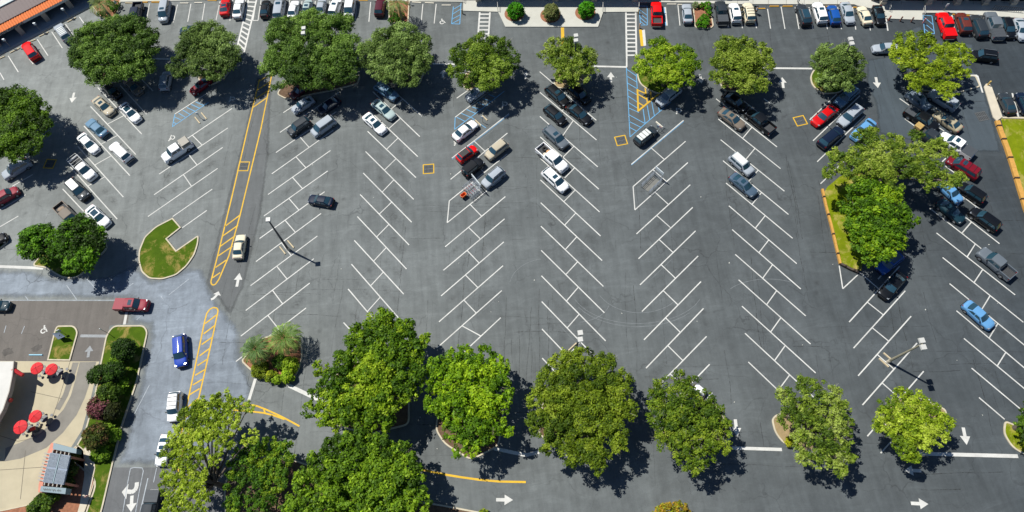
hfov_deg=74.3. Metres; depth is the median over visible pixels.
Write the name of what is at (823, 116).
sedan
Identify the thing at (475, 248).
faded line
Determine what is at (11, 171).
suv
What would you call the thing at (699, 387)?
street lamp
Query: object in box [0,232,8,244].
sedan
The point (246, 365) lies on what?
kerb
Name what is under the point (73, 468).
shrub
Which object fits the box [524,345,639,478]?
oak tree
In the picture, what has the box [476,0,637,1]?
shop building
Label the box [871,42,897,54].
sedan
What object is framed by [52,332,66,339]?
display stand
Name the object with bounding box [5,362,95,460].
walkway
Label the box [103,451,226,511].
entrance road
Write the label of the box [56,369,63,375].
patio table
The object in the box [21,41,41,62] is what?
suv
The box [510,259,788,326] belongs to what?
tyre mark
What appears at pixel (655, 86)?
grass
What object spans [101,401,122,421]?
shrub
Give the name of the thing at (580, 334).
street lamp
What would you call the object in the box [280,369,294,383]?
shrub
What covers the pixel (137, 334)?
grass
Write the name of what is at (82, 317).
old road
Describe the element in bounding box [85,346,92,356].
lane arrow
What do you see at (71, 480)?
shrub
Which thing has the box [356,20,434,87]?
oak tree
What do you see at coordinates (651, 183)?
corral floor
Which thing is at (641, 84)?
kerb
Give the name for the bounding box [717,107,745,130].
sedan
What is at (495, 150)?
suv
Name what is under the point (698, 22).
clipped shrub
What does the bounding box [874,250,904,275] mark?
suv
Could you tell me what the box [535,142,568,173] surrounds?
pickup truck
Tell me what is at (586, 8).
topiary ball
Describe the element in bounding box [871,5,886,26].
sedan
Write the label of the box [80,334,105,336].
stop line
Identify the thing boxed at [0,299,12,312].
sedan
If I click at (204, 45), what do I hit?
oak tree
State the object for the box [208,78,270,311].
lane
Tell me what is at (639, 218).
asphalt seams
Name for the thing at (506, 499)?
lane arrow
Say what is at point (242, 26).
crosswalk
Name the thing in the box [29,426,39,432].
patio table
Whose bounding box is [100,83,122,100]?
sedan
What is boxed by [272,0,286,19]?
minivan
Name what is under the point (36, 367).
patio umbrella
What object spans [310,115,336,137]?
minivan
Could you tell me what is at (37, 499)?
shrub
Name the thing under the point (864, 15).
sedan
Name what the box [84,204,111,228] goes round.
sedan
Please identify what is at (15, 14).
shop building
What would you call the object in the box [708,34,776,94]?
oak tree
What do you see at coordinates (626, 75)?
blue hatching
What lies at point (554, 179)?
suv
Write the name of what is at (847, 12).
sedan
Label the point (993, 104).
sidewalk
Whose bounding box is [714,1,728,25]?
pickup truck
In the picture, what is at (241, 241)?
sedan
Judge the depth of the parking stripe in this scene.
99.57 m
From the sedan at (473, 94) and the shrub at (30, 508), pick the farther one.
the sedan at (473, 94)
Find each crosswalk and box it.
[237,0,256,51]
[477,12,490,41]
[625,12,636,56]
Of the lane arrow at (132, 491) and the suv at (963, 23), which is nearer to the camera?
the lane arrow at (132, 491)
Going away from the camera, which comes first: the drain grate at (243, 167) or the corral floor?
the corral floor
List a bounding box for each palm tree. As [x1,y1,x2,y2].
[88,0,115,16]
[240,334,272,365]
[266,321,302,355]
[385,0,410,21]
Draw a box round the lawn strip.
[824,171,877,269]
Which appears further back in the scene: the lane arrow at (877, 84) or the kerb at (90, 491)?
the lane arrow at (877, 84)
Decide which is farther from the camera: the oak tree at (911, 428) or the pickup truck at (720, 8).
the pickup truck at (720, 8)
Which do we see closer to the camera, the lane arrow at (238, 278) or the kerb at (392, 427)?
the kerb at (392, 427)
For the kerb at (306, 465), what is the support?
on the ground at (642, 474)
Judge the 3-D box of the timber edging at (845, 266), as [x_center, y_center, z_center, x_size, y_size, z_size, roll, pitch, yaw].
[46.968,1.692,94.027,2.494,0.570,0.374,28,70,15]
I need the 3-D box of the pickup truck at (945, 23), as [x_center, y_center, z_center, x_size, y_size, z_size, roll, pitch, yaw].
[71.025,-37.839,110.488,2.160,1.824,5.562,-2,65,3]
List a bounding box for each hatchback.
[455,145,477,163]
[543,104,566,125]
[633,125,658,146]
[728,152,754,176]
[826,5,840,25]
[1001,16,1016,39]
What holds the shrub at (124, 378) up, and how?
on the grass at (137, 334)
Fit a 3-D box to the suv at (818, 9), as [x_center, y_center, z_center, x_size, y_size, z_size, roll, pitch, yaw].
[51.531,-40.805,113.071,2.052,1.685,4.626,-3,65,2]
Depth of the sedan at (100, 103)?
112.08 m
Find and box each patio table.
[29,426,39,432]
[40,415,47,421]
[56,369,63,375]
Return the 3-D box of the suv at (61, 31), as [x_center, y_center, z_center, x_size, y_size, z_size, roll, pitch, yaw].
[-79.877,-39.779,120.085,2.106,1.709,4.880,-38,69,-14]
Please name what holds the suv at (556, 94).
on the ground at (642, 474)
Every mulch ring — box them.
[505,10,524,20]
[540,11,560,22]
[575,8,594,19]
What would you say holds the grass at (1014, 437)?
on the ground at (642, 474)
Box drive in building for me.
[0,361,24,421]
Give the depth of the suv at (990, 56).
107.04 m
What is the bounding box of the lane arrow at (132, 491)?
[122,482,138,496]
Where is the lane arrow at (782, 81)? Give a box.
[779,78,786,87]
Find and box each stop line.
[0,58,1017,457]
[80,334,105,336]
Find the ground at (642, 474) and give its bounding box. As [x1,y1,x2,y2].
[0,0,1023,511]
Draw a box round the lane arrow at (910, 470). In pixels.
[905,465,920,475]
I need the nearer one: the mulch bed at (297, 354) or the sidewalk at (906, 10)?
the mulch bed at (297, 354)
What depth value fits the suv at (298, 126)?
108.13 m
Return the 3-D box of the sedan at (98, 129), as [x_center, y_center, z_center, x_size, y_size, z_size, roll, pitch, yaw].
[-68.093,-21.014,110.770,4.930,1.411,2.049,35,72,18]
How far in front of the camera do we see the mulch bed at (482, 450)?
87.04 m
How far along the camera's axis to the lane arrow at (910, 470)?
82.68 m
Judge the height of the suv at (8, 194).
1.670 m
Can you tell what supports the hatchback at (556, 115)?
on the ground at (642, 474)
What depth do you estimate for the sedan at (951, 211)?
96.03 m
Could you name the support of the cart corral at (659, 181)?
on the ground at (642, 474)
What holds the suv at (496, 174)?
on the ground at (642, 474)
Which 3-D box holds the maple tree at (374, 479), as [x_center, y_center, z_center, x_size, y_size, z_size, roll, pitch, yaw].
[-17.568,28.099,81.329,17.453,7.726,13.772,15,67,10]
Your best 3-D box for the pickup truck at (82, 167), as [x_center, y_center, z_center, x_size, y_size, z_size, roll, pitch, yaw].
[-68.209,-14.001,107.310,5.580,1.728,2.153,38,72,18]
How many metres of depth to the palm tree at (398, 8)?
114.09 m
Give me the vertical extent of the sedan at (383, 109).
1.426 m
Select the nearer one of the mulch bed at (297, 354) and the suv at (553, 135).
the mulch bed at (297, 354)
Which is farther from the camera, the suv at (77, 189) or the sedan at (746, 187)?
the suv at (77, 189)
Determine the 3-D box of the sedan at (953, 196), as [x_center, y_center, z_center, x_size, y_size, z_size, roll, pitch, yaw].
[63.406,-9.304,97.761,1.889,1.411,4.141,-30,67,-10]
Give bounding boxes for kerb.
[0,6,90,53]
[0,445,93,511]
[33,244,106,278]
[47,325,77,360]
[74,325,147,511]
[138,218,198,279]
[198,69,229,84]
[224,456,477,511]
[242,334,302,381]
[277,74,359,98]
[336,374,409,433]
[388,0,409,23]
[436,383,503,458]
[554,74,591,88]
[637,65,672,93]
[692,3,713,28]
[772,414,845,451]
[810,70,850,93]
[884,398,946,451]
[908,75,979,93]
[1002,117,1023,118]
[1003,421,1023,453]
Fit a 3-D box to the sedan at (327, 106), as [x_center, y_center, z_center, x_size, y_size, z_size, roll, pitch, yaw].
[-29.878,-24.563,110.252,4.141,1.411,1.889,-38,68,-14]
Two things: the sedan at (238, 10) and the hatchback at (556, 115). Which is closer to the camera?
the hatchback at (556, 115)
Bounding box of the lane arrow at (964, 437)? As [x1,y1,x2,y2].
[960,427,969,444]
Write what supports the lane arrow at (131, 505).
on the entrance road at (115, 497)
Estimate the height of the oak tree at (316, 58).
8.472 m
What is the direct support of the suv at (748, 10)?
on the ground at (642, 474)
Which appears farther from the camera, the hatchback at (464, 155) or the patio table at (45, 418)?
the hatchback at (464, 155)
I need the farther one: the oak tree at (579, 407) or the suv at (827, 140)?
the suv at (827, 140)
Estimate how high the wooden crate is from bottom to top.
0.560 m
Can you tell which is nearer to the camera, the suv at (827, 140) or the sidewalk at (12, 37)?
the suv at (827, 140)
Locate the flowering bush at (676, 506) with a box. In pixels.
[652,500,690,511]
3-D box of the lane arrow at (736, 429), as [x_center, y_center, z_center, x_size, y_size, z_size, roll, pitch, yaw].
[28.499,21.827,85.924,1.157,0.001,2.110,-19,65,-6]
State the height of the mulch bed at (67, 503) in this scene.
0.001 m
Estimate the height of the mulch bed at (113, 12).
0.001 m
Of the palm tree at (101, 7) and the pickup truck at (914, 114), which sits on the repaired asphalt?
the pickup truck at (914, 114)
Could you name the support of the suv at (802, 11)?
on the ground at (642, 474)
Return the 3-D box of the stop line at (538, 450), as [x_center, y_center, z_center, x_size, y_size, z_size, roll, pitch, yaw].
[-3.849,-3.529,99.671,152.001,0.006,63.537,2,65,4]
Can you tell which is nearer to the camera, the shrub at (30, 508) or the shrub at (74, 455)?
the shrub at (30, 508)
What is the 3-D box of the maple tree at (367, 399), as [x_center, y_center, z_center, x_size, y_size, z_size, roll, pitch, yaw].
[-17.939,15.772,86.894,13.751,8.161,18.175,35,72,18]
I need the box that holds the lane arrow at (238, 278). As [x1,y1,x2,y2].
[234,273,241,286]
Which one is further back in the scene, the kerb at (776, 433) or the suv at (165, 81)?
the suv at (165, 81)
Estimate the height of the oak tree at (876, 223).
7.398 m
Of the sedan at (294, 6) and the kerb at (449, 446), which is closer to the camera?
the kerb at (449, 446)
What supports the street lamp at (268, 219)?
on the ground at (642, 474)
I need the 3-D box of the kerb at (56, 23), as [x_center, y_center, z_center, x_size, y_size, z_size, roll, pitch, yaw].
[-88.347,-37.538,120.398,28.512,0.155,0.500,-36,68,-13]
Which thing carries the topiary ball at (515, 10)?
on the mulch ring at (511, 19)
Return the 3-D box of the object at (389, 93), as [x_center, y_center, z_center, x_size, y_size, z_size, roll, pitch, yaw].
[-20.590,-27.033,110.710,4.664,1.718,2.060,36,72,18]
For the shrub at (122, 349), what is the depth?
91.92 m
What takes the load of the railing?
on the sidewalk at (906, 10)
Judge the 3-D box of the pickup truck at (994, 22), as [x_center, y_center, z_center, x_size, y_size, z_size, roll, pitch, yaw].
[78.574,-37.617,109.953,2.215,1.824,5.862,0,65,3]
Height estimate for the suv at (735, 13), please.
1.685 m
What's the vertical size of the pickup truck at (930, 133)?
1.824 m
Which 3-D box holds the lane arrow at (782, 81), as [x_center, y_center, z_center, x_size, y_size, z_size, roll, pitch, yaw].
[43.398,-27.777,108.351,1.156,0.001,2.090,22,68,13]
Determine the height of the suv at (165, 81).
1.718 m
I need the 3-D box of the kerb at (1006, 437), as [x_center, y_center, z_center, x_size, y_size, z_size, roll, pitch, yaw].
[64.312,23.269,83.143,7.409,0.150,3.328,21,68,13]
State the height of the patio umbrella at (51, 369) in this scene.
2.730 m
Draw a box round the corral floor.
[643,177,658,190]
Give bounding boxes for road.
[0,268,249,462]
[0,301,128,360]
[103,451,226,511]
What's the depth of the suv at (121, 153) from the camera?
107.52 m
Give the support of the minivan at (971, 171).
on the ground at (642, 474)
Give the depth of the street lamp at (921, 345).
81.86 m
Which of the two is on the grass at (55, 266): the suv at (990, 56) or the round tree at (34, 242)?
the round tree at (34, 242)
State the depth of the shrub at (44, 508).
84.66 m
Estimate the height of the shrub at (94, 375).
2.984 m
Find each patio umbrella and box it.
[13,420,28,433]
[29,410,42,422]
[30,362,44,373]
[45,363,57,374]
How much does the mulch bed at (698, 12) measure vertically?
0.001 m
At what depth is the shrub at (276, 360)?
91.50 m
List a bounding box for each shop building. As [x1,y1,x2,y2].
[0,0,73,46]
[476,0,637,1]
[871,0,1023,5]
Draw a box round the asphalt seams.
[221,32,1008,489]
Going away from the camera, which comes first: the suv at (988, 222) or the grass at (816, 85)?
the suv at (988, 222)
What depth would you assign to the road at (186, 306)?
94.94 m
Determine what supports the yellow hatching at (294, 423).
on the ground at (642, 474)
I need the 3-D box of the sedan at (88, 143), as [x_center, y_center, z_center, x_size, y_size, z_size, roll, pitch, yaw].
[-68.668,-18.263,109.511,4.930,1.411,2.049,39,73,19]
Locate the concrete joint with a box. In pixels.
[2,363,69,498]
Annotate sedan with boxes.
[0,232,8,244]
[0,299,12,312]
[76,132,100,154]
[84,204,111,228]
[85,118,109,138]
[91,95,115,116]
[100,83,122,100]
[118,101,141,123]
[123,77,143,96]
[154,434,173,466]
[179,25,198,34]
[232,0,245,19]
[232,235,247,260]
[260,0,271,19]
[287,1,300,17]
[289,82,311,99]
[291,95,315,114]
[300,0,313,10]
[307,193,335,208]
[316,0,327,13]
[317,96,341,115]
[362,112,387,135]
[370,98,396,120]
[451,120,478,142]
[465,85,487,102]
[565,102,592,125]
[681,4,692,24]
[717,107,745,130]
[721,90,748,112]
[728,171,757,198]
[810,104,838,127]
[839,2,854,24]
[849,117,877,141]
[855,6,872,26]
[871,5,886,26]
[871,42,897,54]
[877,270,907,300]
[932,110,963,133]
[934,197,965,224]
[936,180,963,204]
[960,299,995,330]
[996,93,1016,115]
[1013,18,1023,41]
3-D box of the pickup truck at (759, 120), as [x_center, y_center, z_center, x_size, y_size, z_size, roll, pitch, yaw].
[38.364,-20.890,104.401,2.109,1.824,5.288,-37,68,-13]
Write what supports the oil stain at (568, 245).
on the ground at (642, 474)
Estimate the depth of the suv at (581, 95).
107.90 m
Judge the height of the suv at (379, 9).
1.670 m
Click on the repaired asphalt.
(890, 91)
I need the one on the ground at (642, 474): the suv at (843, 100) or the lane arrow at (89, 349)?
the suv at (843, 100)
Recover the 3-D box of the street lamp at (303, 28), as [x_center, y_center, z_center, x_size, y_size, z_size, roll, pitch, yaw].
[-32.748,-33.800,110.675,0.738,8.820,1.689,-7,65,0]
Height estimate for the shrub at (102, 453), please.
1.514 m
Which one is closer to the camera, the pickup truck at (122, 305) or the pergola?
the pergola
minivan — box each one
[156,0,172,23]
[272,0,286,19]
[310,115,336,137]
[342,0,356,17]
[945,156,981,181]
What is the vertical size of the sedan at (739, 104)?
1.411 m
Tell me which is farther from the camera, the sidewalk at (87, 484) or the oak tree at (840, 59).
the oak tree at (840, 59)
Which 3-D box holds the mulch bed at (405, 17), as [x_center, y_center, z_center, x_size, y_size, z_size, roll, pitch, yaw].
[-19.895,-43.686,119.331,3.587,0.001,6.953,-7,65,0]
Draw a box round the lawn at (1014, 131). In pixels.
[1001,119,1023,189]
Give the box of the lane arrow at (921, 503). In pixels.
[911,499,927,508]
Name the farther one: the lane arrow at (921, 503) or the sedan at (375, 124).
the sedan at (375, 124)
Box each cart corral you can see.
[462,174,481,198]
[641,166,663,192]
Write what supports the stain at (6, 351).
on the old road at (82, 317)
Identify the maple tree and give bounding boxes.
[277,426,433,511]
[300,306,430,433]
[419,343,515,459]
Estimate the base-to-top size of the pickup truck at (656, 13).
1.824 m
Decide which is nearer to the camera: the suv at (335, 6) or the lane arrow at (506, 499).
the lane arrow at (506, 499)
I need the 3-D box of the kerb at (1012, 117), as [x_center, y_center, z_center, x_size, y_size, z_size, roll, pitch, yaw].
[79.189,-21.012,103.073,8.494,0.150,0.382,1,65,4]
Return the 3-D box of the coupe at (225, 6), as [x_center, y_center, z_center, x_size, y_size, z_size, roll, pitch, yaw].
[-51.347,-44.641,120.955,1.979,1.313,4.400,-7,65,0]
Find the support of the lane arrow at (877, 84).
on the repaired asphalt
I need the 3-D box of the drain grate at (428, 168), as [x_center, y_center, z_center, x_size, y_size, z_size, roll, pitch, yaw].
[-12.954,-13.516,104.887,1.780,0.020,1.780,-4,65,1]
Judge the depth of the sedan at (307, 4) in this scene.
119.27 m
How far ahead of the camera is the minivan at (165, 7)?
120.33 m
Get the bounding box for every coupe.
[189,78,212,95]
[219,0,231,17]
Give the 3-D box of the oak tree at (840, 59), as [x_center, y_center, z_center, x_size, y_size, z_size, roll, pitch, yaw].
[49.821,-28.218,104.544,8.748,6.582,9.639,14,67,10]
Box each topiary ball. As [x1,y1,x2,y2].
[506,1,525,20]
[542,3,560,20]
[578,1,595,18]
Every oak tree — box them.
[0,83,54,163]
[65,11,160,86]
[165,18,242,80]
[257,7,363,91]
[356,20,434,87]
[446,30,521,92]
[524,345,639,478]
[536,36,600,87]
[631,35,702,91]
[645,368,732,476]
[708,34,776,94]
[774,373,858,479]
[808,40,867,92]
[821,125,968,193]
[835,175,921,268]
[871,386,956,463]
[888,30,976,101]
[1012,401,1023,443]
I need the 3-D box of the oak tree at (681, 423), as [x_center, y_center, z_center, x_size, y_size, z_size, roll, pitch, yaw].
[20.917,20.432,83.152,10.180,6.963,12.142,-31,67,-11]
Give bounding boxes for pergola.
[38,443,84,494]
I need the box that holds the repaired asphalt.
[867,26,999,151]
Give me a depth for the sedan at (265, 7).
119.46 m
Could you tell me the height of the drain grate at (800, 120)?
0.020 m
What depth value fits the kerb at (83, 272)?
100.43 m
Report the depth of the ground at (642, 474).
97.96 m
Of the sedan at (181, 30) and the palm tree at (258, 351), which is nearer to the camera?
the palm tree at (258, 351)
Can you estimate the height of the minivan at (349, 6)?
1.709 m
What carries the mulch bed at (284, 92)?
on the ground at (642, 474)
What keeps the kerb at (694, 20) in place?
on the ground at (642, 474)
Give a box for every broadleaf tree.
[157,387,259,511]
[221,434,296,511]
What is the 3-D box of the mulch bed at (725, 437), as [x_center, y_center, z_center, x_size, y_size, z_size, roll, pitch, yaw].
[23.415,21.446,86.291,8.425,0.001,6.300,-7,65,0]
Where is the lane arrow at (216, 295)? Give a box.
[211,291,220,299]
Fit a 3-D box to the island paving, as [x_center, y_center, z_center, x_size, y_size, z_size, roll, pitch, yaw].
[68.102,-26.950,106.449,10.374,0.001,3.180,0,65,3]
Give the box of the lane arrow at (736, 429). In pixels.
[732,419,740,435]
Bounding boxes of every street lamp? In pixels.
[266,217,289,250]
[301,26,307,41]
[573,33,578,73]
[574,330,582,353]
[690,384,704,407]
[847,37,854,50]
[886,337,926,363]
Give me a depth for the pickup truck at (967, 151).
100.09 m
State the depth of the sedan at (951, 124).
102.33 m
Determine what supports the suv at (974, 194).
on the ground at (642, 474)
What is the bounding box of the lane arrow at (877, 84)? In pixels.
[873,77,879,87]
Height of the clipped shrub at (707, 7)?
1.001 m
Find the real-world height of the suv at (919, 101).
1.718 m
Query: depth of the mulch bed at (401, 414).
88.57 m
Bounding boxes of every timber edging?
[821,189,841,263]
[840,263,858,273]
[994,120,1023,211]
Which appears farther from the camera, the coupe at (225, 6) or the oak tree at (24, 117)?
the coupe at (225, 6)
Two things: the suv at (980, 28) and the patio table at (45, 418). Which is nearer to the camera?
the patio table at (45, 418)
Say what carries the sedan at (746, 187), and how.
on the ground at (642, 474)
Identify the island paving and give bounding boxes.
[914,76,978,92]
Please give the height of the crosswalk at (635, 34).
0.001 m
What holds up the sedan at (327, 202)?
on the ground at (642, 474)
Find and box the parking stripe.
[0,0,1023,452]
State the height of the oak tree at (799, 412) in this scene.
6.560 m
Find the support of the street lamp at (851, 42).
on the ground at (642, 474)
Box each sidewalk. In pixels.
[0,0,93,54]
[78,448,94,511]
[120,0,1023,26]
[984,84,1001,119]
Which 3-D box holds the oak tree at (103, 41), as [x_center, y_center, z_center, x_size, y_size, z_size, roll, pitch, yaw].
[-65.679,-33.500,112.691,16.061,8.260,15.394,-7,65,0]
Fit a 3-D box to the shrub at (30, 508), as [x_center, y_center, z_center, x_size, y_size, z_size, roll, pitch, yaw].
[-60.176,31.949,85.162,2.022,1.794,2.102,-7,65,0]
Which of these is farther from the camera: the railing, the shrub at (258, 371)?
the railing
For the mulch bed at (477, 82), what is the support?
on the ground at (642, 474)
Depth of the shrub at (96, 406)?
88.38 m
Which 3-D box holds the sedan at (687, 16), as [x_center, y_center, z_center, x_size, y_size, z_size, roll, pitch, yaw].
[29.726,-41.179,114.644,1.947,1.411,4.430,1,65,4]
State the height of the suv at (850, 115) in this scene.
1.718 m
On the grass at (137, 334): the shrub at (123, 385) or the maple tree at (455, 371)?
the shrub at (123, 385)
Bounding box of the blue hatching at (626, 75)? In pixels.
[172,5,934,164]
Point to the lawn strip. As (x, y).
(835, 190)
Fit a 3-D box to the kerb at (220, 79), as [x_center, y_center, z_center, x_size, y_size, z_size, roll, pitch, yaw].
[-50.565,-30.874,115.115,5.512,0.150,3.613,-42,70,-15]
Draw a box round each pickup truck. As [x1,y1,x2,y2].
[52,200,76,220]
[66,153,97,181]
[112,297,150,312]
[129,1,144,16]
[140,489,162,511]
[161,136,193,163]
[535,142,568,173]
[650,1,662,26]
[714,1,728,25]
[743,108,776,135]
[902,105,939,129]
[912,122,944,150]
[934,12,957,39]
[940,132,977,160]
[975,247,1017,281]
[982,12,1006,40]
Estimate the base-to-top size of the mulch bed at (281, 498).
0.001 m
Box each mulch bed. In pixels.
[0,447,92,511]
[92,0,119,17]
[226,458,468,511]
[243,334,300,377]
[279,74,358,97]
[334,373,407,432]
[381,73,421,82]
[389,1,407,21]
[437,384,501,456]
[467,73,503,88]
[540,390,617,448]
[555,71,589,87]
[664,407,730,447]
[694,4,711,27]
[722,74,766,90]
[774,413,843,449]
[886,400,943,450]
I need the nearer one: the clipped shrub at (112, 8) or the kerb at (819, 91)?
the kerb at (819, 91)
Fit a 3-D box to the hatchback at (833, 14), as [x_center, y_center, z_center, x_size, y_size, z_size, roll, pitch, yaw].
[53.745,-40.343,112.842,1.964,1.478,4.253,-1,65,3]
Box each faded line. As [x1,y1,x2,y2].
[3,278,188,511]
[257,130,771,346]
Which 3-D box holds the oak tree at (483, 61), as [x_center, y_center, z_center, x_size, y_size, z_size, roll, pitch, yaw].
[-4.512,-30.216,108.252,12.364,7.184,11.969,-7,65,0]
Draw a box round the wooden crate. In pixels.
[913,122,924,130]
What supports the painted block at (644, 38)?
on the ground at (642, 474)
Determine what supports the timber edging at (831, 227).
on the ground at (642, 474)
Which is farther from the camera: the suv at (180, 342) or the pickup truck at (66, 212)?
the pickup truck at (66, 212)
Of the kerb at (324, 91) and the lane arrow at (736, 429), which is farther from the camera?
the kerb at (324, 91)
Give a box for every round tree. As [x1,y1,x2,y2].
[13,222,56,264]
[47,212,108,274]
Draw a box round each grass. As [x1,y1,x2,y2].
[35,248,104,276]
[49,327,75,358]
[76,326,145,511]
[140,220,196,277]
[638,70,671,91]
[812,67,846,92]
[1006,423,1023,451]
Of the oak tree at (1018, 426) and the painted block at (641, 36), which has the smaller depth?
the oak tree at (1018, 426)
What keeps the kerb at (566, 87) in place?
on the ground at (642, 474)
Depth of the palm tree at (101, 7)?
117.91 m
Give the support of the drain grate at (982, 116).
on the repaired asphalt
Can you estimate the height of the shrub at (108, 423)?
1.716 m
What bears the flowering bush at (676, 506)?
on the mulch bed
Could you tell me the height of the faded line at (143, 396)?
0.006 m
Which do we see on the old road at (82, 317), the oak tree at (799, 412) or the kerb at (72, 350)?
the kerb at (72, 350)
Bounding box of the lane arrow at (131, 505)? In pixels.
[127,495,135,510]
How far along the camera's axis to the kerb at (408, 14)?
118.43 m
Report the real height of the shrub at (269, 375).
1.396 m
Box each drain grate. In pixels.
[43,159,56,168]
[237,162,249,170]
[423,164,433,173]
[614,135,627,145]
[793,115,807,126]
[974,111,989,121]
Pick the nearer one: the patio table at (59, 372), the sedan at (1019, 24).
the patio table at (59, 372)
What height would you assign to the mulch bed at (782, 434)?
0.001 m
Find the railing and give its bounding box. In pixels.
[992,5,1023,11]
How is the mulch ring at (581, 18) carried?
on the sidewalk at (906, 10)
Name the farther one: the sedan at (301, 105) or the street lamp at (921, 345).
the sedan at (301, 105)
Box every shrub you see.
[25,503,40,511]
[30,493,43,508]
[39,504,51,511]
[41,493,60,506]
[60,477,75,488]
[66,462,79,477]
[67,453,79,463]
[81,421,111,451]
[85,363,107,385]
[85,395,109,419]
[89,451,97,461]
[93,445,111,461]
[94,381,121,402]
[101,360,126,382]
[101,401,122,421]
[103,420,115,428]
[106,428,122,442]
[109,6,117,11]
[110,338,137,361]
[116,379,128,394]
[119,376,128,385]
[250,359,269,379]
[264,370,277,382]
[271,354,286,369]
[271,374,281,384]
[279,356,299,372]
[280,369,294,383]
[692,1,698,8]
[695,20,701,26]
[701,21,708,28]
[704,5,711,10]
[783,436,793,447]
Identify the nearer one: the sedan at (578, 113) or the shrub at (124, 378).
the shrub at (124, 378)
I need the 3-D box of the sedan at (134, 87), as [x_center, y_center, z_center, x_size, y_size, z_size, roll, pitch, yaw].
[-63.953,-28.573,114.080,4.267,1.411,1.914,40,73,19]
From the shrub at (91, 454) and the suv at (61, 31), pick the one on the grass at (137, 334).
the shrub at (91, 454)
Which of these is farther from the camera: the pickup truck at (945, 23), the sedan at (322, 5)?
the sedan at (322, 5)
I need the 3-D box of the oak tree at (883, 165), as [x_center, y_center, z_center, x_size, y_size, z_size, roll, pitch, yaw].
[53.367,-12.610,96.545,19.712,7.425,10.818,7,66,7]
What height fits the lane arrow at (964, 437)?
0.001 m
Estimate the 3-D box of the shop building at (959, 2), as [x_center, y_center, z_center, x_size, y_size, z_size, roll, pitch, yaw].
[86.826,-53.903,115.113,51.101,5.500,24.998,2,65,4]
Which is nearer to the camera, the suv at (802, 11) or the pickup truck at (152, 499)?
the pickup truck at (152, 499)
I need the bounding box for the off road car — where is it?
[461,157,484,178]
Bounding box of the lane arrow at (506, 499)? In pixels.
[496,495,511,504]
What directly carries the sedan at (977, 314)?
on the ground at (642, 474)
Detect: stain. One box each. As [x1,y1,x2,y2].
[1,348,13,355]
[31,344,41,351]
[88,99,1005,397]
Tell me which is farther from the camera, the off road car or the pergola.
the off road car
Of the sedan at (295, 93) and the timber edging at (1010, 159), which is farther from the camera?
the sedan at (295, 93)
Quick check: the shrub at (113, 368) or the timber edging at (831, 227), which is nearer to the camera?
the shrub at (113, 368)
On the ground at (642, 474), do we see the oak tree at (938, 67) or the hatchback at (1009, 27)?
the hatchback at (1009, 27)
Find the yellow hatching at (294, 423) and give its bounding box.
[173,28,658,490]
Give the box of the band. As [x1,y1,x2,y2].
[56,362,78,409]
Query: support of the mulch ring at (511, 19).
on the sidewalk at (906, 10)
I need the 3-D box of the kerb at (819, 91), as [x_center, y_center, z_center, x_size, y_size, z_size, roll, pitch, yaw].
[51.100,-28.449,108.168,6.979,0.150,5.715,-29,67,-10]
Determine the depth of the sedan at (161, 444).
87.25 m
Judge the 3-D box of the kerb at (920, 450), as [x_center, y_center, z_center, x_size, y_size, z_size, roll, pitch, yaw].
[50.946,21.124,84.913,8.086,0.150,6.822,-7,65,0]
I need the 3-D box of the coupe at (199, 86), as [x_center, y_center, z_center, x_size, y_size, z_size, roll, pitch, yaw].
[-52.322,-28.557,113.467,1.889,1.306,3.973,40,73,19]
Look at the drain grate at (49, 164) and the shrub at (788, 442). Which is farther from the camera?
the drain grate at (49, 164)
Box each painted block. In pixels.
[639,30,643,45]
[642,30,645,45]
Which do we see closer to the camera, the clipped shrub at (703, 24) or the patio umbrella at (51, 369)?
the patio umbrella at (51, 369)
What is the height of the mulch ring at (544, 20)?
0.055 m
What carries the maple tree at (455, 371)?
on the mulch bed at (482, 450)
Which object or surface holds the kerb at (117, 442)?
on the ground at (642, 474)
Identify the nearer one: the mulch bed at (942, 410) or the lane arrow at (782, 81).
the mulch bed at (942, 410)
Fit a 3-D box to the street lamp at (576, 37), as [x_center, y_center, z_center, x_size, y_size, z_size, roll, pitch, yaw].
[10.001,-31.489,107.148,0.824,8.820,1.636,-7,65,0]
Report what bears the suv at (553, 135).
on the ground at (642, 474)
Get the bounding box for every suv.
[0,186,21,205]
[1,157,32,180]
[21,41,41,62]
[53,23,72,43]
[64,177,90,201]
[108,141,133,164]
[158,71,173,91]
[165,391,183,422]
[171,334,189,368]
[287,116,311,136]
[328,0,342,15]
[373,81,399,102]
[374,0,386,17]
[481,166,505,189]
[484,138,508,160]
[541,166,568,193]
[542,124,568,150]
[544,83,570,108]
[566,83,590,105]
[655,84,681,107]
[728,3,741,24]
[740,3,758,24]
[795,4,811,26]
[811,2,827,24]
[816,125,844,150]
[833,84,860,108]
[836,103,864,128]
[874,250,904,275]
[903,89,931,111]
[926,89,960,112]
[953,12,972,34]
[956,182,987,205]
[967,207,1002,233]
[969,14,989,38]
[969,49,998,63]
[1013,92,1023,115]

